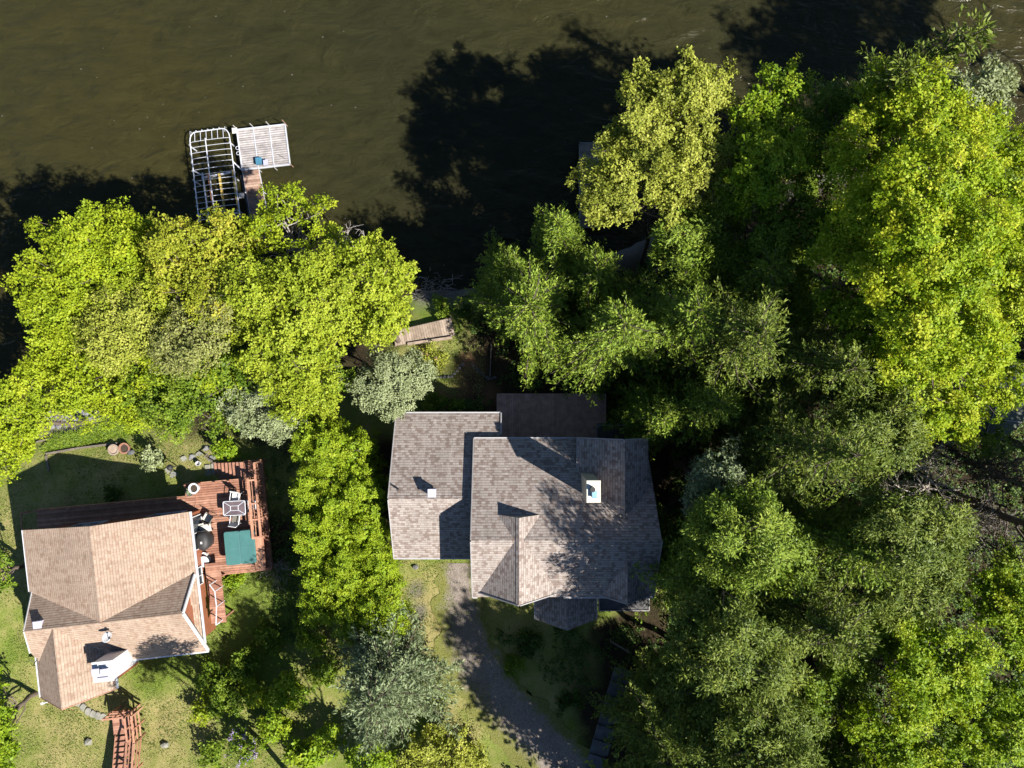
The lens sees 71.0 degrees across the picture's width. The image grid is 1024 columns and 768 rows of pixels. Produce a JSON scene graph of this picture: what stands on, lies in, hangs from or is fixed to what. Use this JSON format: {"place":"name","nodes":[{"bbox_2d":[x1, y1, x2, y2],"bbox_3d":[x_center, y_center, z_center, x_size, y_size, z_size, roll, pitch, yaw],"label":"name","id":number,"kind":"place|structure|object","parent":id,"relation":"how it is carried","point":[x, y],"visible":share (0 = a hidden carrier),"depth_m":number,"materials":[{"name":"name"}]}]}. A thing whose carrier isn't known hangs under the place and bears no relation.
{"place":"outdoors","nodes":[
{"label":"outdoors","id":0,"kind":"place"},
{"bbox_2d":[0,0,1023,406],"bbox_3d":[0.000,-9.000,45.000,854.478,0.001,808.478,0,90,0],"label":"lake water","id":1,"kind":"structure","parent":0,"point":[438,138],"depth_m":45.00,"materials":[{"name":"brown liquid"}]},
{"bbox_2d":[189,126,251,221],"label":"boat lift","id":2,"kind":"object","parent":1,"relation":"in","point":[234,178],"visible":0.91,"depth_m":44.25,"materials":[{"name":"metal"}]},
{"bbox_2d":[242,169,269,245],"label":"dock ramp","id":3,"kind":"structure","parent":1,"relation":"in","point":[252,179],"depth_m":44.43,"materials":[{"name":"wood"}]},
{"bbox_2d":[232,120,292,171],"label":"swim dock","id":4,"kind":"object","parent":1,"relation":"in","point":[264,145],"visible":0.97,"depth_m":44.48,"materials":[{"name":"metal"}]},
{"bbox_2d":[0,136,1023,767],"bbox_3d":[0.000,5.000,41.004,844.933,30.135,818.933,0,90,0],"label":"ground","id":5,"kind":"structure","parent":0,"point":[312,714],"depth_m":41.97,"materials":[{"name":"green plant"}]},
{"bbox_2d":[0,667,37,767],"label":"broadleaf tree","id":6,"kind":"object","parent":5,"relation":"on","point":[8,747],"visible":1,"depth_m":38.87,"materials":[{"name":"green plant"}]},
{"bbox_2d":[0,354,87,486],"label":"broadleaf tree","id":7,"kind":"object","parent":5,"relation":"on","point":[20,431],"visible":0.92,"depth_m":37.29,"materials":[{"name":"green plant"}]},
{"bbox_2d":[37,420,136,455],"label":"long grass","id":8,"kind":"structure","parent":5,"relation":"on","point":[64,440],"depth_m":43.91,"materials":[{"name":"green plant"}]},
{"bbox_2d":[20,324,155,434],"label":"broadleaf tree","id":9,"kind":"object","parent":5,"relation":"on","point":[62,367],"visible":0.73,"depth_m":37.06,"materials":[{"name":"green plant"}]},
{"bbox_2d":[0,195,190,353],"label":"broadleaf tree","id":10,"kind":"object","parent":5,"relation":"on","point":[73,243],"visible":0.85,"depth_m":35.92,"materials":[{"name":"green plant"}]},
{"bbox_2d":[67,281,173,380],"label":"broadleaf tree","id":11,"kind":"object","parent":5,"relation":"on","point":[101,327],"visible":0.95,"depth_m":35.38,"materials":[{"name":"green plant"}]},
{"bbox_2d":[102,703,145,767],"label":"garden stairs","id":12,"kind":"structure","parent":5,"relation":"on","point":[124,720],"depth_m":40.56,"materials":[{"name":"brown wood"}]},
{"bbox_2d":[20,459,273,709],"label":"tan shingled house","id":13,"kind":"structure","parent":5,"relation":"on","point":[141,586],"depth_m":38.31,"materials":[{"name":"beige"}]},
{"bbox_2d":[224,528,257,564],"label":"hot tub","id":14,"kind":"object","parent":13,"relation":"on","point":[240,546],"visible":0.94,"depth_m":40.60,"materials":[{"name":"teal plastic"}]},
{"bbox_2d":[113,355,240,445],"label":"broadleaf tree","id":15,"kind":"object","parent":5,"relation":"on","point":[174,417],"visible":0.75,"depth_m":36.74,"materials":[{"name":"green plant"}]},
{"bbox_2d":[105,253,261,346],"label":"broadleaf tree","id":16,"kind":"object","parent":5,"relation":"on","point":[130,281],"visible":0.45,"depth_m":35.63,"materials":[{"name":"green plant"}]},
{"bbox_2d":[123,325,256,406],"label":"broadleaf tree","id":17,"kind":"object","parent":5,"relation":"on","point":[140,378],"visible":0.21,"depth_m":36.78,"materials":[{"name":"green plant"}]},
{"bbox_2d":[145,289,240,379],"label":"broadleaf tree","id":18,"kind":"object","parent":5,"relation":"on","point":[179,359],"visible":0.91,"depth_m":34.51,"materials":[{"name":"green plant"}]},
{"bbox_2d":[135,201,275,342],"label":"broadleaf tree","id":19,"kind":"object","parent":5,"relation":"on","point":[171,239],"visible":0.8,"depth_m":34.86,"materials":[{"name":"green plant"}]},
{"bbox_2d":[194,655,235,697],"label":"garden shrub","id":20,"kind":"object","parent":5,"relation":"on","point":[205,678],"visible":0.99,"depth_m":40.82,"materials":[{"name":"green plant"}]},
{"bbox_2d":[207,686,248,720],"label":"garden shrub","id":21,"kind":"object","parent":5,"relation":"on","point":[230,696],"visible":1,"depth_m":40.47,"materials":[{"name":"green plant"}]},
{"bbox_2d":[119,256,358,403],"bbox_3d":[-15.260,-1.193,40.291,13.416,9.017,7.215,33,90,0],"label":"broadleaf tree","id":22,"kind":"object","parent":5,"relation":"on","point":[236,348],"visible":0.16,"depth_m":36.75,"materials":[{"name":"green plant"}]},
{"bbox_2d":[221,724,262,767],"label":"garden shrub","id":23,"kind":"object","parent":5,"relation":"on","point":[237,735],"visible":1,"depth_m":40.23,"materials":[{"name":"green plant"}]},
{"bbox_2d":[225,641,260,685],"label":"garden shrub","id":24,"kind":"object","parent":5,"relation":"on","point":[241,660],"visible":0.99,"depth_m":40.83,"materials":[{"name":"green plant"}]},
{"bbox_2d":[215,377,308,447],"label":"silver tree","id":25,"kind":"object","parent":5,"relation":"on","point":[249,414],"visible":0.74,"depth_m":36.73,"materials":[{"name":"green plant"}]},
{"bbox_2d":[247,615,282,659],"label":"garden shrub","id":26,"kind":"object","parent":5,"relation":"on","point":[263,633],"visible":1,"depth_m":41.26,"materials":[{"name":"green plant"}]},
{"bbox_2d":[255,698,291,749],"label":"garden shrub","id":27,"kind":"object","parent":5,"relation":"on","point":[273,723],"visible":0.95,"depth_m":40.24,"materials":[{"name":"green plant"}]},
{"bbox_2d":[212,243,360,387],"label":"broadleaf tree","id":28,"kind":"object","parent":5,"relation":"on","point":[283,337],"visible":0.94,"depth_m":34.05,"materials":[{"name":"green plant"}]},
{"bbox_2d":[237,180,342,269],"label":"broadleaf tree","id":29,"kind":"object","parent":5,"relation":"on","point":[272,228],"visible":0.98,"depth_m":36.21,"materials":[{"name":"green plant"}]},
{"bbox_2d":[264,667,315,712],"bbox_3d":[-12.435,17.245,40.511,2.394,2.307,2.656,44,90,0],"label":"garden shrub","id":30,"kind":"object","parent":5,"relation":"on","point":[285,685],"visible":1,"depth_m":39.94,"materials":[{"name":"green plant"}]},
{"bbox_2d":[249,321,349,422],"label":"broadleaf tree","id":31,"kind":"object","parent":5,"relation":"on","point":[289,392],"visible":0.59,"depth_m":35.35,"materials":[{"name":"green plant"}]},
{"bbox_2d":[281,736,325,767],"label":"garden shrub","id":32,"kind":"object","parent":5,"relation":"on","point":[306,757],"visible":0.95,"depth_m":39.70,"materials":[{"name":"green plant"}]},
{"bbox_2d":[286,412,338,451],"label":"hedge cedar","id":33,"kind":"object","parent":5,"relation":"on","point":[312,425],"visible":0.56,"depth_m":37.28,"materials":[{"name":"green plant"}]},
{"bbox_2d":[289,518,337,555],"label":"hedge cedar","id":34,"kind":"object","parent":5,"relation":"on","point":[311,538],"visible":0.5,"depth_m":36.90,"materials":[{"name":"green plant"}]},
{"bbox_2d":[296,572,337,620],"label":"hedge cedar","id":35,"kind":"object","parent":5,"relation":"on","point":[323,595],"visible":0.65,"depth_m":37.25,"materials":[{"name":"green plant"}]},
{"bbox_2d":[301,652,338,688],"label":"garden shrub","id":36,"kind":"object","parent":5,"relation":"on","point":[321,674],"visible":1,"depth_m":40.52,"materials":[{"name":"green plant"}]},
{"bbox_2d":[309,416,350,467],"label":"hedge cedar","id":37,"kind":"object","parent":5,"relation":"on","point":[326,448],"visible":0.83,"depth_m":36.88,"materials":[{"name":"green plant"}]},
{"bbox_2d":[312,720,347,761],"bbox_3d":[-10.244,19.881,40.210,2.146,1.790,2.150,0,90,0],"label":"garden shrub","id":38,"kind":"object","parent":5,"relation":"on","point":[327,737],"visible":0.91,"depth_m":39.94,"materials":[{"name":"green plant"}]},
{"bbox_2d":[312,480,356,531],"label":"hedge cedar","id":39,"kind":"object","parent":5,"relation":"on","point":[333,506],"visible":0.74,"depth_m":36.74,"materials":[{"name":"green plant"}]},
{"bbox_2d":[323,561,367,600],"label":"hedge cedar","id":40,"kind":"object","parent":5,"relation":"on","point":[351,579],"visible":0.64,"depth_m":36.99,"materials":[{"name":"green plant"}]},
{"bbox_2d":[328,423,382,473],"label":"hedge cedar","id":41,"kind":"object","parent":5,"relation":"on","point":[363,446],"visible":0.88,"depth_m":37.95,"materials":[{"name":"green plant"}]},
{"bbox_2d":[295,227,420,352],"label":"broadleaf tree","id":42,"kind":"object","parent":5,"relation":"on","point":[387,310],"visible":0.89,"depth_m":34.85,"materials":[{"name":"green plant"}]},
{"bbox_2d":[338,454,387,500],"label":"hedge cedar","id":43,"kind":"object","parent":5,"relation":"on","point":[367,469],"visible":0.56,"depth_m":37.91,"materials":[{"name":"green plant"}]},
{"bbox_2d":[338,472,388,514],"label":"hedge cedar","id":44,"kind":"object","parent":5,"relation":"on","point":[376,490],"visible":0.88,"depth_m":37.03,"materials":[{"name":"green plant"}]},
{"bbox_2d":[347,511,390,553],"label":"hedge cedar","id":45,"kind":"object","parent":5,"relation":"on","point":[359,534],"visible":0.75,"depth_m":37.58,"materials":[{"name":"green plant"}]},
{"bbox_2d":[350,526,391,572],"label":"hedge cedar","id":46,"kind":"object","parent":5,"relation":"on","point":[362,555],"visible":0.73,"depth_m":37.54,"materials":[{"name":"green plant"}]},
{"bbox_2d":[344,741,402,767],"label":"broadleaf tree","id":47,"kind":"object","parent":5,"relation":"on","point":[382,761],"visible":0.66,"depth_m":39.06,"materials":[{"name":"green plant"}]},
{"bbox_2d":[358,546,404,591],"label":"hedge cedar","id":48,"kind":"object","parent":5,"relation":"on","point":[382,573],"visible":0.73,"depth_m":37.98,"materials":[{"name":"green plant"}]},
{"bbox_2d":[355,572,409,627],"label":"hedge cedar","id":49,"kind":"object","parent":5,"relation":"on","point":[371,610],"visible":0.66,"depth_m":36.96,"materials":[{"name":"green plant"}]},
{"bbox_2d":[345,344,438,423],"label":"silver tree","id":50,"kind":"object","parent":5,"relation":"on","point":[400,386],"visible":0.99,"depth_m":37.89,"materials":[{"name":"green plant"}]},
{"bbox_2d":[327,594,465,767],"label":"conifer tree","id":51,"kind":"object","parent":5,"relation":"on","point":[389,688],"visible":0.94,"depth_m":35.46,"materials":[{"name":"green plant"}]},
{"bbox_2d":[395,317,455,346],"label":"boardwalk","id":52,"kind":"structure","parent":5,"relation":"on","point":[406,338],"depth_m":43.66,"materials":[{"name":"brown wood"}]},
{"bbox_2d":[390,723,490,767],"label":"feathery shrub","id":53,"kind":"object","parent":5,"relation":"on","point":[456,760],"visible":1,"depth_m":39.09,"materials":[{"name":"green plant"}]},
{"bbox_2d":[469,229,527,322],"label":"conifer tree","id":54,"kind":"object","parent":5,"relation":"on","point":[497,273],"visible":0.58,"depth_m":38.58,"materials":[{"name":"green plant"}]},
{"bbox_2d":[454,242,590,394],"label":"conifer tree","id":55,"kind":"object","parent":5,"relation":"on","point":[529,314],"visible":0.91,"depth_m":36.21,"materials":[{"name":"green plant"}]},
{"bbox_2d":[387,393,662,630],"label":"grey shingled house","id":56,"kind":"structure","parent":5,"relation":"on","point":[556,527],"depth_m":36.09,"materials":[{"name":"brown"}]},
{"bbox_2d":[523,201,589,296],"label":"conifer tree","id":57,"kind":"object","parent":5,"relation":"on","point":[560,233],"visible":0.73,"depth_m":36.99,"materials":[{"name":"green plant"}]},
{"bbox_2d":[536,238,632,337],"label":"conifer tree","id":58,"kind":"object","parent":5,"relation":"on","point":[595,275],"visible":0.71,"depth_m":36.37,"materials":[{"name":"green plant"}]},
{"bbox_2d":[180,253,1023,767],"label":"undergrowth","id":59,"kind":"object","parent":5,"relation":"on","point":[968,613],"visible":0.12,"depth_m":41.67,"materials":[{"name":"green plant"}]},
{"bbox_2d":[533,259,671,410],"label":"conifer tree","id":60,"kind":"object","parent":5,"relation":"on","point":[617,328],"visible":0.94,"depth_m":35.32,"materials":[{"name":"green plant"}]},
{"bbox_2d":[599,364,694,461],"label":"conifer tree","id":61,"kind":"object","parent":5,"relation":"on","point":[641,410],"visible":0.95,"depth_m":37.03,"materials":[{"name":"green plant"}]},
{"bbox_2d":[564,44,743,264],"bbox_3d":[6.645,-11.187,38.067,8.315,13.327,8.299,0,90,0],"label":"broadleaf tree","id":62,"kind":"object","parent":5,"relation":"on","point":[704,90],"visible":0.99,"depth_m":32.94,"materials":[{"name":"green plant"}]},
{"bbox_2d":[586,646,722,767],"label":"conifer tree","id":63,"kind":"object","parent":5,"relation":"on","point":[636,727],"visible":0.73,"depth_m":36.15,"materials":[{"name":"green plant"}]},
{"bbox_2d":[616,260,723,385],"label":"conifer tree","id":64,"kind":"object","parent":5,"relation":"on","point":[672,315],"visible":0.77,"depth_m":33.61,"materials":[{"name":"green plant"}]},
{"bbox_2d":[629,498,738,624],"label":"conifer tree","id":65,"kind":"object","parent":5,"relation":"on","point":[665,582],"visible":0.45,"depth_m":34.91,"materials":[{"name":"green plant"}]},
{"bbox_2d":[643,358,746,455],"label":"conifer tree","id":66,"kind":"object","parent":5,"relation":"on","point":[715,409],"visible":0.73,"depth_m":35.15,"materials":[{"name":"green plant"}]},
{"bbox_2d":[647,200,748,295],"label":"conifer tree","id":67,"kind":"object","parent":5,"relation":"on","point":[690,244],"visible":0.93,"depth_m":34.12,"materials":[{"name":"green plant"}]},
{"bbox_2d":[673,433,754,515],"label":"conifer tree","id":68,"kind":"object","parent":5,"relation":"on","point":[707,473],"visible":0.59,"depth_m":33.38,"materials":[{"name":"green plant"}]},
{"bbox_2d":[630,577,817,738],"bbox_3d":[9.669,11.865,34.472,6.662,14.400,7.826,19,90,0],"label":"conifer tree","id":69,"kind":"object","parent":5,"relation":"on","point":[724,654],"visible":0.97,"depth_m":30.16,"materials":[{"name":"green plant"}]},
{"bbox_2d":[658,270,792,405],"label":"conifer tree","id":70,"kind":"object","parent":5,"relation":"on","point":[747,337],"visible":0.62,"depth_m":31.90,"materials":[{"name":"green plant"}]},
{"bbox_2d":[668,475,799,600],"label":"conifer tree","id":71,"kind":"object","parent":5,"relation":"on","point":[703,539],"visible":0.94,"depth_m":30.27,"materials":[{"name":"green plant"}]},
{"bbox_2d":[671,224,796,323],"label":"conifer tree","id":72,"kind":"object","parent":5,"relation":"on","point":[763,270],"visible":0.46,"depth_m":33.97,"materials":[{"name":"green plant"}]},
{"bbox_2d":[647,679,833,767],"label":"conifer tree","id":73,"kind":"object","parent":5,"relation":"on","point":[788,749],"visible":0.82,"depth_m":30.10,"materials":[{"name":"green plant"}]},
{"bbox_2d":[696,363,816,464],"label":"conifer tree","id":74,"kind":"object","parent":5,"relation":"on","point":[770,406],"visible":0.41,"depth_m":34.81,"materials":[{"name":"green plant"}]},
{"bbox_2d":[687,128,836,334],"bbox_3d":[11.791,-7.162,39.114,5.393,9.718,11.274,-18,90,0],"label":"broadleaf tree","id":75,"kind":"object","parent":5,"relation":"on","point":[800,299],"visible":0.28,"depth_m":35.08,"materials":[{"name":"green plant"}]},
{"bbox_2d":[703,478,825,614],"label":"conifer tree","id":76,"kind":"object","parent":5,"relation":"on","point":[789,544],"visible":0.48,"depth_m":30.67,"materials":[{"name":"green plant"}]},
{"bbox_2d":[707,52,823,225],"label":"broadleaf tree","id":77,"kind":"object","parent":5,"relation":"on","point":[761,182],"visible":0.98,"depth_m":32.49,"materials":[{"name":"green plant"}]},
{"bbox_2d":[731,77,858,280],"bbox_3d":[14.357,-9.419,37.962,5.450,12.104,10.132,26,90,0],"label":"broadleaf tree","id":78,"kind":"object","parent":5,"relation":"on","point":[784,223],"visible":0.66,"depth_m":33.35,"materials":[{"name":"green plant"}]},
{"bbox_2d":[709,376,884,508],"bbox_3d":[13.022,3.082,34.012,5.647,16.460,7.116,0,90,0],"label":"conifer tree","id":79,"kind":"object","parent":5,"relation":"on","point":[797,451],"visible":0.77,"depth_m":30.89,"materials":[{"name":"green plant"}]},
{"bbox_2d":[725,312,882,408],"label":"conifer tree","id":80,"kind":"object","parent":5,"relation":"on","point":[805,365],"visible":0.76,"depth_m":32.48,"materials":[{"name":"green plant"}]},
{"bbox_2d":[788,675,838,738],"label":"broadleaf tree","id":81,"kind":"object","parent":5,"relation":"on","point":[822,709],"visible":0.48,"depth_m":35.58,"materials":[{"name":"green plant"}]},
{"bbox_2d":[753,552,883,671],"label":"conifer tree","id":82,"kind":"object","parent":5,"relation":"on","point":[827,627],"visible":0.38,"depth_m":29.97,"materials":[{"name":"green plant"}]},
{"bbox_2d":[744,462,907,590],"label":"conifer tree","id":83,"kind":"object","parent":5,"relation":"on","point":[831,542],"visible":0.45,"depth_m":32.22,"materials":[{"name":"green plant"}]},
{"bbox_2d":[768,44,930,183],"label":"conifer tree","id":84,"kind":"object","parent":5,"relation":"on","point":[892,80],"visible":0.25,"depth_m":30.65,"materials":[{"name":"green plant"}]},
{"bbox_2d":[811,657,888,767],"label":"broadleaf tree","id":85,"kind":"object","parent":5,"relation":"on","point":[847,691],"visible":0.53,"depth_m":36.42,"materials":[{"name":"green plant"}]},
{"bbox_2d":[810,276,913,403],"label":"broadleaf tree","id":86,"kind":"object","parent":5,"relation":"on","point":[855,315],"visible":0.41,"depth_m":32.14,"materials":[{"name":"green plant"}]},
{"bbox_2d":[824,584,900,691],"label":"broadleaf tree","id":87,"kind":"object","parent":5,"relation":"on","point":[859,670],"visible":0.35,"depth_m":34.91,"materials":[{"name":"green plant"}]},
{"bbox_2d":[804,357,942,489],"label":"conifer tree","id":88,"kind":"object","parent":5,"relation":"on","point":[882,414],"visible":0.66,"depth_m":31.02,"materials":[{"name":"plant"}]},
{"bbox_2d":[834,697,945,767],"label":"broadleaf tree","id":89,"kind":"object","parent":5,"relation":"on","point":[874,727],"visible":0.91,"depth_m":34.83,"materials":[{"name":"green plant"}]},
{"bbox_2d":[811,482,981,633],"bbox_3d":[17.197,7.642,34.750,6.811,14.317,6.923,0,90,0],"label":"conifer tree","id":90,"kind":"object","parent":5,"relation":"on","point":[922,531],"visible":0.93,"depth_m":30.25,"materials":[{"name":"green plant"}]},
{"bbox_2d":[807,3,996,182],"bbox_3d":[18.153,-13.794,36.542,5.178,17.530,6.463,0,90,0],"label":"conifer tree","id":91,"kind":"object","parent":5,"relation":"on","point":[959,46],"visible":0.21,"depth_m":29.86,"materials":[{"name":"plant"}]},
{"bbox_2d":[801,52,1023,452],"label":"maple tree","id":92,"kind":"object","parent":5,"relation":"on","point":[892,218],"visible":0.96,"depth_m":28.72,"materials":[{"name":"green plant"}]},
{"bbox_2d":[860,597,1009,743],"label":"broadleaf tree","id":93,"kind":"object","parent":5,"relation":"on","point":[922,683],"visible":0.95,"depth_m":33.08,"materials":[{"name":"green plant"}]},
{"bbox_2d":[851,52,1020,169],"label":"conifer tree","id":94,"kind":"object","parent":5,"relation":"on","point":[997,84],"visible":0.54,"depth_m":32.06,"materials":[{"name":"plant"}]},
{"bbox_2d":[876,437,1010,544],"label":"bare tree","id":95,"kind":"object","parent":5,"relation":"on","point":[926,488],"visible":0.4,"depth_m":37.87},
{"bbox_2d":[931,675,1010,746],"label":"broadleaf tree","id":96,"kind":"object","parent":5,"relation":"on","point":[951,727],"visible":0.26,"depth_m":36.22,"materials":[{"name":"green plant"}]},
{"bbox_2d":[928,674,1023,767],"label":"broadleaf tree","id":97,"kind":"object","parent":5,"relation":"on","point":[1010,706],"visible":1,"depth_m":33.76,"materials":[{"name":"green plant"}]},
{"bbox_2d":[929,350,1023,438],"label":"neighbouring cottage","id":98,"kind":"structure","parent":5,"relation":"on","point":[1015,419],"depth_m":38.71,"materials":[{"name":"grey"}]},
{"bbox_2d":[937,564,1023,675],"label":"broadleaf tree","id":99,"kind":"object","parent":5,"relation":"on","point":[1007,597],"visible":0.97,"depth_m":34.78,"materials":[{"name":"green plant"}]},
{"bbox_2d":[945,428,1023,509],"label":"bare tree","id":100,"kind":"object","parent":5,"relation":"on","point":[994,466],"visible":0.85,"depth_m":37.91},
{"bbox_2d":[958,417,1023,588],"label":"broadleaf tree","id":101,"kind":"object","parent":5,"relation":"on","point":[986,440],"visible":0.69,"depth_m":37.92,"materials":[{"name":"green plant"}]},
{"bbox_2d":[962,483,1023,573],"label":"bare tree","id":102,"kind":"object","parent":5,"relation":"on","point":[992,526],"visible":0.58,"depth_m":38.06,"materials":[{"name":"grey plant"}]},
{"bbox_2d":[430,563,604,767],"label":"driveway","id":103,"kind":"structure","parent":0,"point":[523,726],"depth_m":41.04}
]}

